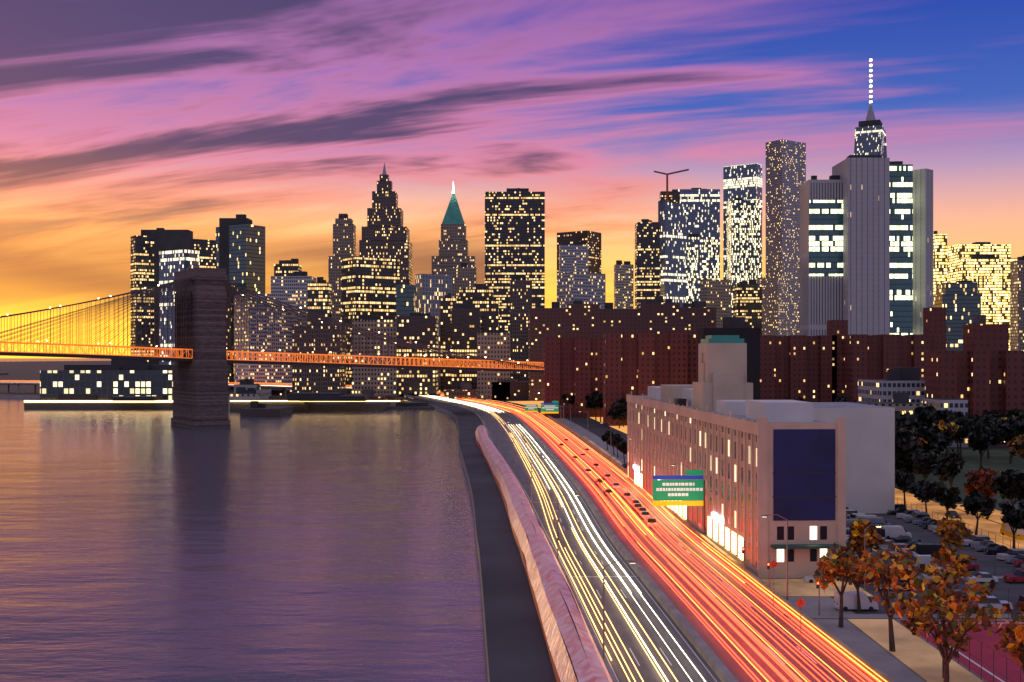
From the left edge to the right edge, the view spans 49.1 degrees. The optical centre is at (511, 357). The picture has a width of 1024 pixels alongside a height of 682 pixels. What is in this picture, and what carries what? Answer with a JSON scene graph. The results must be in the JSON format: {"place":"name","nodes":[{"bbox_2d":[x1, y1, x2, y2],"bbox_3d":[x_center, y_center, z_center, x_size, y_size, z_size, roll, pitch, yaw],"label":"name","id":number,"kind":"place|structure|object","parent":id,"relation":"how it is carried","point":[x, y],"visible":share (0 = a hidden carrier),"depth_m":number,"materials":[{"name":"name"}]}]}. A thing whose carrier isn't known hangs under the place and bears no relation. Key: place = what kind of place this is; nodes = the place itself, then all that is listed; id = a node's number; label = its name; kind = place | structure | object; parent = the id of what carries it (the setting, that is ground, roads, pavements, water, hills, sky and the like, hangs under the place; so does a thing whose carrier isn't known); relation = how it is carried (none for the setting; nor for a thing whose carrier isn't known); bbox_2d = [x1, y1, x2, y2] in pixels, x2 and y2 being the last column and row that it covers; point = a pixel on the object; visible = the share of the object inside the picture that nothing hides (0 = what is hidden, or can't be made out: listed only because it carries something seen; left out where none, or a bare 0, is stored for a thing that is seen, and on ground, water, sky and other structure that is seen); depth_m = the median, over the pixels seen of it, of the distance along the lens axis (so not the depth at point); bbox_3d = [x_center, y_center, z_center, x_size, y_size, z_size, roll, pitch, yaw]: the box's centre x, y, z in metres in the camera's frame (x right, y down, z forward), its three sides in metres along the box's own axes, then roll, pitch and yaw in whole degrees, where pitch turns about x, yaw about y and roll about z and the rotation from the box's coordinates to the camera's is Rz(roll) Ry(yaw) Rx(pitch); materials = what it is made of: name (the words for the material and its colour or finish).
{"place":"outdoors","nodes":[
{"label":"outdoors","id":0,"kind":"place"},
{"bbox_2d":[171,267,230,428],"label":"bridge tower","id":1,"kind":"structure","parent":0,"point":[200,390],"depth_m":589.50,"materials":[{"name":"stone"}]},
{"bbox_2d":[0,278,543,368],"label":"bridge cables","id":2,"kind":"object","parent":1,"relation":"attached to","point":[228,289],"visible":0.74,"depth_m":606.61,"materials":[{"name":"brown metal"}]},
{"bbox_2d":[0,340,543,372],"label":"bridge deck","id":3,"kind":"structure","parent":1,"relation":"attached to","point":[451,364],"depth_m":619.37,"materials":[{"name":"orange metal"}]},
{"bbox_2d":[0,358,487,681],"bbox_3d":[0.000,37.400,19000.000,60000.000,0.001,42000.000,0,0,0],"label":"water","id":4,"kind":"structure","parent":0,"point":[157,546],"depth_m":217.83,"materials":[{"name":"purple liquid"}]},
{"bbox_2d":[0,373,476,416],"bbox_3d":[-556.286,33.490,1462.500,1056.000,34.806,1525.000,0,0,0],"label":"waterfront piers","id":5,"kind":"structure","parent":4,"relation":"on","point":[338,399],"depth_m":768.54,"materials":[{"name":"grey concrete"}]},
{"bbox_2d":[24,359,348,409],"bbox_3d":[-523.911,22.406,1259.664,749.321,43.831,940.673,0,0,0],"label":"waterfront building","id":6,"kind":"structure","parent":5,"relation":"on","point":[121,384],"depth_m":815.00,"materials":[{"name":"grey glass"}]},
{"bbox_2d":[0,361,1011,681],"bbox_3d":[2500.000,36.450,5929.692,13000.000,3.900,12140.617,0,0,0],"label":"ground","id":7,"kind":"structure","parent":0,"point":[516,647],"depth_m":192.91,"materials":[{"name":"concrete"}]},
{"bbox_2d":[0,384,431,401],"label":"fdr viaduct columns","id":8,"kind":"structure","parent":7,"relation":"on","point":[228,389],"depth_m":1058.11,"materials":[{"name":"concrete"}]},
{"bbox_2d":[347,390,427,401],"bbox_3d":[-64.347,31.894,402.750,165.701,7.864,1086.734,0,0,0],"label":"esplanade","id":9,"kind":"structure","parent":7,"relation":"on","point":[409,399],"depth_m":885.49,"materials":[{"name":"concrete"}]},
{"bbox_2d":[0,382,894,681],"bbox_3d":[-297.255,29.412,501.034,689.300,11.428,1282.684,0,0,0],"label":"highway","id":10,"kind":"structure","parent":7,"relation":"on","point":[706,652],"depth_m":167.29,"materials":[{"name":"grey asphalt"}]},
{"bbox_2d":[0,380,886,681],"bbox_3d":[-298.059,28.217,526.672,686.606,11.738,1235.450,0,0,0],"label":"light trails","id":11,"kind":"object","parent":10,"relation":"on","point":[680,566],"visible":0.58,"depth_m":168.53,"materials":[{"name":"orange"}]},
{"bbox_2d":[559,439,656,526],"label":"cars","id":12,"kind":"object","parent":10,"relation":"on","point":[644,512],"visible":0.92,"depth_m":272.51,"materials":[{"name":"grey paint"}]},
{"bbox_2d":[475,425,612,681],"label":"roadside barrier","id":13,"kind":"object","parent":7,"relation":"on","point":[547,578],"visible":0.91,"depth_m":151.58,"materials":[{"name":"pink"}]},
{"bbox_2d":[131,58,1023,400],"bbox_3d":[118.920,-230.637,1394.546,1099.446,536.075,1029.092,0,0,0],"label":"skyline","id":14,"kind":"structure","parent":7,"relation":"on","point":[857,244],"depth_m":1100.25,"materials":[{"name":"grey glass"}]},
{"bbox_2d":[507,169,688,433],"bbox_3d":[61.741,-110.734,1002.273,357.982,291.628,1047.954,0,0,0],"label":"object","id":15,"kind":"object","parent":14,"relation":"on","point":[623,429],"visible":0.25,"depth_m":850.02,"materials":[{"name":"brown"}]},
{"bbox_2d":[492,307,1023,444],"bbox_3d":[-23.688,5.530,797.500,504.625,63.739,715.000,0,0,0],"label":"apartment blocks","id":16,"kind":"structure","parent":7,"relation":"on","point":[983,370],"depth_m":585.00,"materials":[{"name":"brown brick"}]},
{"bbox_2d":[562,390,1023,681],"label":"trees","id":17,"kind":"object","parent":7,"relation":"on","point":[923,435],"visible":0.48,"depth_m":175.57,"materials":[{"name":"brown plant"}]},
{"bbox_2d":[850,367,967,446],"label":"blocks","id":18,"kind":"structure","parent":7,"relation":"on","point":[900,389],"depth_m":470.00,"materials":[{"name":"grey glass"}]},
{"bbox_2d":[0,0,1023,357],"label":"sky","id":19,"kind":"structure","parent":0,"point":[120,119],"materials":[{"name":"purple"}]},
{"bbox_2d":[554,418,925,681],"bbox_3d":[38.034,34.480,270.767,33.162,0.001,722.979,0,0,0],"label":"grass verge","id":20,"kind":"structure","parent":0,"point":[866,647],"depth_m":140.79,"materials":[{"name":"plant"}]},
{"bbox_2d":[583,436,1023,681],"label":"sodium lit streets","id":21,"kind":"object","parent":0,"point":[919,656],"visible":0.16,"depth_m":146.20,"materials":[{"name":"asphalt"}]},
{"bbox_2d":[743,449,1023,681],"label":"streets and lots","id":22,"kind":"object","parent":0,"point":[996,461],"visible":0.12,"depth_m":167.04,"materials":[{"name":"grey asphalt"}]},
{"bbox_2d":[475,395,1023,681],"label":"street furniture","id":23,"kind":"object","parent":22,"relation":"on","point":[678,492],"visible":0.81,"depth_m":211.64,"materials":[{"name":"grey"}]},
{"bbox_2d":[626,335,894,578],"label":"street building","id":24,"kind":"structure","parent":22,"relation":"on","point":[809,471],"depth_m":198.74,"materials":[{"name":"concrete"}]},
{"bbox_2d":[622,463,1023,610],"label":"parked vehicles","id":25,"kind":"object","parent":22,"relation":"on","point":[901,535],"visible":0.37,"depth_m":193.91,"materials":[{"name":"grey paint"}]}
]}

